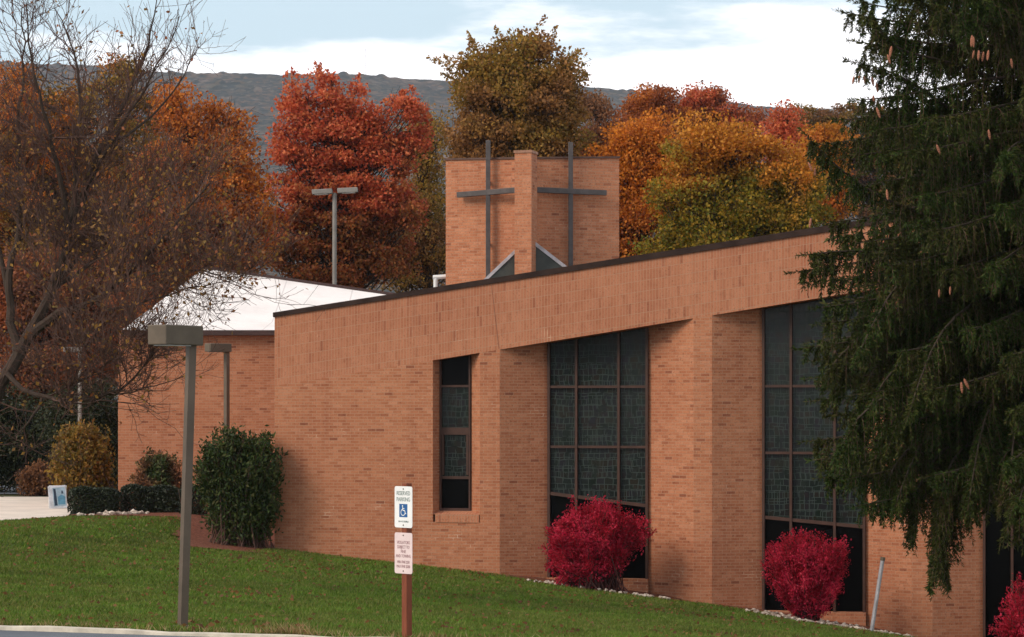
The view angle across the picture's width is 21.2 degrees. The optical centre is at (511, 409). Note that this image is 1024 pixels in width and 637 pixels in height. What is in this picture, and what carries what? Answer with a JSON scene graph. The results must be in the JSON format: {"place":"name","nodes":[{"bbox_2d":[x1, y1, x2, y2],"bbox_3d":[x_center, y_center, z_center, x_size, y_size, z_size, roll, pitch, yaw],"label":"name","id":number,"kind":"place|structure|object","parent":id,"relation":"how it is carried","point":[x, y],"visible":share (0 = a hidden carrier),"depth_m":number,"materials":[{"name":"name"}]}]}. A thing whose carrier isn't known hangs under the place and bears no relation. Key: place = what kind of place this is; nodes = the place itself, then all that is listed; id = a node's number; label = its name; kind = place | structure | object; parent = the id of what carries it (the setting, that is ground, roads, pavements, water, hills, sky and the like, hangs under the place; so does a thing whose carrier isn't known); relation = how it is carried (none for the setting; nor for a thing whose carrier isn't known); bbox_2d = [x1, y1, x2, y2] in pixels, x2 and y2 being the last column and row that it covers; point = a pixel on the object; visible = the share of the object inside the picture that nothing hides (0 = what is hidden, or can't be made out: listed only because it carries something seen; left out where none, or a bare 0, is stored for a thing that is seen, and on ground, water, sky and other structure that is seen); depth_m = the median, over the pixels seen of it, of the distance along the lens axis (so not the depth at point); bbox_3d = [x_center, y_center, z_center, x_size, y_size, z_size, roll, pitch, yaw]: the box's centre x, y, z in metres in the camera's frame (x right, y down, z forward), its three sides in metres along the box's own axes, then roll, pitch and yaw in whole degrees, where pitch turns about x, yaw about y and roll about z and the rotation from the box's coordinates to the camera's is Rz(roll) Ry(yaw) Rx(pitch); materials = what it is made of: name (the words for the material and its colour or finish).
{"place":"outdoors","nodes":[
{"label":"outdoors","id":0,"kind":"place"},
{"bbox_2d":[0,486,24,493],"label":"road","id":1,"kind":"structure","parent":0,"point":[11,489],"depth_m":84.34,"materials":[{"name":"grey asphalt"}]},
{"bbox_2d":[0,497,76,519],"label":"concrete path","id":2,"kind":"structure","parent":0,"point":[14,508],"depth_m":71.02,"materials":[{"name":"beige concrete"}]},
{"bbox_2d":[48,485,66,508],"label":"sandwich board","id":3,"kind":"object","parent":2,"relation":"on","point":[57,497],"visible":0.88,"depth_m":71.02,"materials":[{"name":"white paint"}]},
{"bbox_2d":[0,630,197,636],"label":"parking lot","id":4,"kind":"structure","parent":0,"point":[6,633],"depth_m":31.84,"materials":[{"name":"grey asphalt"}]},
{"bbox_2d":[0,415,914,636],"bbox_3d":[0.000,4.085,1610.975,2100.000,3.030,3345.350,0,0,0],"label":"ground","id":5,"kind":"structure","parent":0,"point":[9,495],"depth_m":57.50,"materials":[{"name":"green plant"}]},
{"bbox_2d":[0,381,61,492],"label":"evergreen tree","id":6,"kind":"object","parent":5,"relation":"on","point":[12,462],"visible":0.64,"depth_m":84.35,"materials":[{"name":"green plant"}]},
{"bbox_2d":[14,458,57,495],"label":"brown shrub","id":7,"kind":"object","parent":5,"relation":"on","point":[35,479],"visible":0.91,"depth_m":81.73,"materials":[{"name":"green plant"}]},
{"bbox_2d":[0,338,101,444],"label":"autumn tree","id":8,"kind":"object","parent":5,"relation":"on","point":[23,368],"visible":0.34,"depth_m":85.51,"materials":[{"name":"brown plant"}]},
{"bbox_2d":[0,239,134,479],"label":"autumn tree","id":9,"kind":"object","parent":5,"relation":"on","point":[24,299],"visible":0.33,"depth_m":87.88,"materials":[{"name":"brown plant"}]},
{"bbox_2d":[0,136,137,395],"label":"autumn tree","id":10,"kind":"object","parent":5,"relation":"on","point":[6,239],"depth_m":110.58,"materials":[{"name":"orange plant"}]},
{"bbox_2d":[63,347,81,422],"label":"lamp post","id":11,"kind":"object","parent":5,"relation":"on","point":[79,406],"visible":0.23,"depth_m":77.56,"materials":[{"name":"grey metal"}]},
{"bbox_2d":[29,375,117,488],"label":"evergreen tree","id":12,"kind":"object","parent":5,"relation":"on","point":[101,417],"visible":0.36,"depth_m":79.55,"materials":[{"name":"green plant"}]},
{"bbox_2d":[44,417,117,501],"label":"yellowing shrub","id":13,"kind":"object","parent":5,"relation":"on","point":[88,469],"visible":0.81,"depth_m":75.60,"materials":[{"name":"yellow plant"}]},
{"bbox_2d":[0,52,173,336],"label":"autumn tree","id":14,"kind":"object","parent":5,"relation":"on","point":[9,221],"visible":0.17,"depth_m":96.34,"materials":[{"name":"orange plant"}]},
{"bbox_2d":[0,0,326,496],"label":"bare tree","id":15,"kind":"object","parent":5,"relation":"on","point":[93,217],"visible":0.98,"depth_m":46.36,"materials":[{"name":"brown plant"}]},
{"bbox_2d":[0,625,326,636],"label":"kerb","id":16,"kind":"structure","parent":5,"relation":"on","point":[92,630],"depth_m":31.96,"materials":[{"name":"concrete"}]},
{"bbox_2d":[72,509,274,552],"bbox_3d":[-7.350,2.868,65.600,6.800,0.596,11.400,0,0,0],"label":"mulch bed","id":17,"kind":"object","parent":5,"relation":"on","point":[199,537],"visible":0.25,"depth_m":63.42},
{"bbox_2d":[67,485,122,513],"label":"clipped hedge","id":18,"kind":"object","parent":17,"relation":"on","point":[105,499],"visible":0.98,"depth_m":67.11,"materials":[{"name":"green plant"}]},
{"bbox_2d":[76,509,148,515],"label":"pale gravel","id":19,"kind":"structure","parent":17,"relation":"on","point":[108,513],"depth_m":66.66,"materials":[{"name":"white gravel"}]},
{"bbox_2d":[120,483,180,512],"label":"clipped hedge","id":20,"kind":"object","parent":17,"relation":"on","point":[133,494],"visible":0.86,"depth_m":67.98,"materials":[{"name":"green plant"}]},
{"bbox_2d":[127,446,181,508],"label":"green bush","id":21,"kind":"object","parent":17,"relation":"on","point":[159,467],"visible":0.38,"depth_m":69.54,"materials":[{"name":"green plant"}]},
{"bbox_2d":[178,484,207,515],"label":"clipped hedge","id":22,"kind":"object","parent":17,"relation":"on","point":[196,509],"visible":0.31,"depth_m":66.84,"materials":[{"name":"green plant"}]},
{"bbox_2d":[205,343,231,440],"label":"lamp post","id":23,"kind":"object","parent":17,"relation":"on","point":[227,348],"visible":0.5,"depth_m":66.45,"materials":[{"name":"grey metal"}]},
{"bbox_2d":[192,422,289,548],"bbox_3d":[-6.190,1.717,61.643,2.386,2.896,1.811,0,0,0],"label":"green bush","id":24,"kind":"object","parent":17,"relation":"on","point":[236,487],"visible":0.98,"depth_m":61.28,"materials":[{"name":"green plant"}]},
{"bbox_2d":[148,324,202,626],"bbox_3d":[-4.094,0.874,33.073,0.349,3.780,0.706,0,0,33],"label":"lamp post","id":25,"kind":"object","parent":5,"relation":"on","point":[190,337],"visible":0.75,"depth_m":33.25,"materials":[{"name":"grey metal"}]},
{"bbox_2d":[101,76,291,328],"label":"autumn tree","id":26,"kind":"object","parent":5,"relation":"on","point":[176,100],"visible":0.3,"depth_m":86.50,"materials":[{"name":"orange plant"}]},
{"bbox_2d":[118,266,393,508],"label":"church wing","id":27,"kind":"structure","parent":5,"relation":"on","point":[252,383],"depth_m":71.50,"materials":[{"name":"brown brick"}]},
{"bbox_2d":[0,618,611,636],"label":"dry grass","id":28,"kind":"structure","parent":5,"relation":"on","point":[292,628],"depth_m":31.49,"materials":[{"name":"green plant"}]},
{"bbox_2d":[312,187,357,284],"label":"lamp post","id":29,"kind":"object","parent":5,"relation":"on","point":[350,190],"visible":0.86,"depth_m":83.94,"materials":[{"name":"grey metal"}]},
{"bbox_2d":[262,60,436,290],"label":"autumn tree","id":30,"kind":"object","parent":5,"relation":"on","point":[356,153],"visible":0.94,"depth_m":91.52,"materials":[{"name":"red plant"}]},
{"bbox_2d":[395,483,411,636],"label":"parking sign","id":31,"kind":"object","parent":5,"relation":"on","point":[403,521],"visible":1,"depth_m":31.02,"materials":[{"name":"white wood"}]},
{"bbox_2d":[370,101,457,292],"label":"autumn tree","id":32,"kind":"object","parent":5,"relation":"on","point":[428,239],"visible":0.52,"depth_m":96.58,"materials":[{"name":"green plant"}]},
{"bbox_2d":[0,515,910,636],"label":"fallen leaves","id":33,"kind":"object","parent":5,"relation":"on","point":[210,624],"visible":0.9,"depth_m":50.91,"materials":[{"name":"brown plant"}]},
{"bbox_2d":[426,14,603,169],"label":"oak tree","id":34,"kind":"object","parent":5,"relation":"on","point":[534,106],"visible":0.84,"depth_m":87.15,"materials":[{"name":"brown plant"}]},
{"bbox_2d":[505,575,679,599],"bbox_3d":[1.785,3.916,59.991,4.147,0.503,1.564,0,0,14],"label":"mulch bed","id":35,"kind":"object","parent":5,"relation":"on","point":[550,580],"visible":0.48,"depth_m":60.34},
{"bbox_2d":[538,495,656,593],"bbox_3d":[1.861,2.904,59.353,2.544,2.183,1.607,0,0,-15],"label":"red bush","id":36,"kind":"object","parent":5,"relation":"on","point":[593,546],"visible":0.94,"depth_m":59.03,"materials":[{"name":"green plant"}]},
{"bbox_2d":[571,84,627,180],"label":"autumn tree","id":37,"kind":"object","parent":5,"relation":"on","point":[596,104],"visible":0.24,"depth_m":103.50,"materials":[{"name":"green plant"}]},
{"bbox_2d":[580,105,689,257],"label":"autumn tree","id":38,"kind":"object","parent":5,"relation":"on","point":[636,148],"visible":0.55,"depth_m":86.30,"materials":[{"name":"orange plant"}]},
{"bbox_2d":[273,217,1023,636],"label":"brick church","id":39,"kind":"structure","parent":5,"relation":"on","point":[497,421],"depth_m":60.56,"materials":[{"name":"brick"}]},
{"bbox_2d":[434,355,478,522],"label":"slit window","id":40,"kind":"structure","parent":39,"relation":"in","point":[455,373],"depth_m":61.31,"materials":[{"name":"black glass"}]},
{"bbox_2d":[445,140,619,284],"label":"brick tower","id":41,"kind":"structure","parent":39,"relation":"on","point":[523,211],"depth_m":65.70,"materials":[{"name":"brick"}]},
{"bbox_2d":[433,274,445,286],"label":"vent pipe","id":42,"kind":"object","parent":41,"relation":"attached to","point":[435,280],"visible":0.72,"depth_m":66.47,"materials":[{"name":"white metal"}]},
{"bbox_2d":[547,327,648,578],"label":"stained glass window","id":43,"kind":"structure","parent":39,"relation":"in","point":[598,386],"depth_m":60.77,"materials":[{"name":"grey glass"}]},
{"bbox_2d":[762,292,865,612],"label":"stained glass window","id":44,"kind":"structure","parent":39,"relation":"in","point":[791,499],"depth_m":59.70,"materials":[{"name":"grey glass"}]},
{"bbox_2d":[983,496,1023,636],"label":"stained glass window","id":45,"kind":"structure","parent":39,"relation":"in","point":[998,568],"depth_m":58.67,"materials":[{"name":"black glass"}]},
{"bbox_2d":[613,82,701,238],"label":"autumn tree","id":46,"kind":"object","parent":5,"relation":"on","point":[648,98],"visible":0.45,"depth_m":131.23,"materials":[{"name":"orange plant"}]},
{"bbox_2d":[526,579,912,636],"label":"white gravel","id":47,"kind":"structure","parent":5,"relation":"on","point":[821,621],"depth_m":58.30,"materials":[{"name":"white gravel"}]},
{"bbox_2d":[676,80,772,137],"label":"autumn tree","id":48,"kind":"object","parent":5,"relation":"on","point":[715,99],"visible":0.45,"depth_m":133.49,"materials":[{"name":"red plant"}]},
{"bbox_2d":[627,107,842,255],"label":"maple tree","id":49,"kind":"object","parent":5,"relation":"on","point":[711,200],"visible":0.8,"depth_m":83.28,"materials":[{"name":"yellow plant"}]},
{"bbox_2d":[752,99,811,167],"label":"autumn tree","id":50,"kind":"object","parent":5,"relation":"on","point":[781,124],"visible":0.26,"depth_m":102.61,"materials":[{"name":"red plant"}]},
{"bbox_2d":[757,526,852,621],"bbox_3d":[6.201,3.513,57.594,2.054,2.096,1.550,0,0,0],"label":"red bush","id":51,"kind":"object","parent":5,"relation":"on","point":[806,577],"visible":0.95,"depth_m":57.36,"materials":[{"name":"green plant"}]},
{"bbox_2d":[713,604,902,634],"bbox_3d":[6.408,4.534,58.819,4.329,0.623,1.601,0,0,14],"label":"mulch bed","id":52,"kind":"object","parent":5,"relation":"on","point":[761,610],"visible":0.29,"depth_m":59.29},
{"bbox_2d":[792,116,859,225],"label":"autumn tree","id":53,"kind":"object","parent":5,"relation":"on","point":[828,132],"visible":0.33,"depth_m":97.57,"materials":[{"name":"orange plant"}]},
{"bbox_2d":[870,557,885,631],"bbox_3d":[7.578,4.005,56.800,0.383,1.876,0.104,0,0,0],"label":"metal stake","id":54,"kind":"object","parent":5,"relation":"on","point":[877,592],"visible":1,"depth_m":56.77,"materials":[{"name":"grey paint"}]},
{"bbox_2d":[787,101,970,222],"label":"autumn tree","id":55,"kind":"object","parent":5,"relation":"on","point":[812,116],"visible":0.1,"depth_m":189.33,"materials":[{"name":"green plant"}]},
{"bbox_2d":[782,0,1023,601],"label":"spruce tree","id":56,"kind":"object","parent":5,"relation":"on","point":[952,359],"visible":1,"depth_m":40.69,"materials":[{"name":"green plant"}]},
{"bbox_2d":[987,572,1023,636],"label":"red bush","id":57,"kind":"object","parent":5,"relation":"on","point":[1015,626],"visible":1,"depth_m":55.91,"materials":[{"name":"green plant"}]},
{"bbox_2d":[0,60,951,413],"bbox_3d":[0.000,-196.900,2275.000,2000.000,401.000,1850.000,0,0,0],"label":"forested hill","id":58,"kind":"structure","parent":0,"point":[256,92],"depth_m":2886.26,"materials":[{"name":"plant"}]},
{"bbox_2d":[0,0,997,114],"label":"sky","id":59,"kind":"structure","parent":0,"point":[764,52],"materials":[{"name":"white"}]}
]}

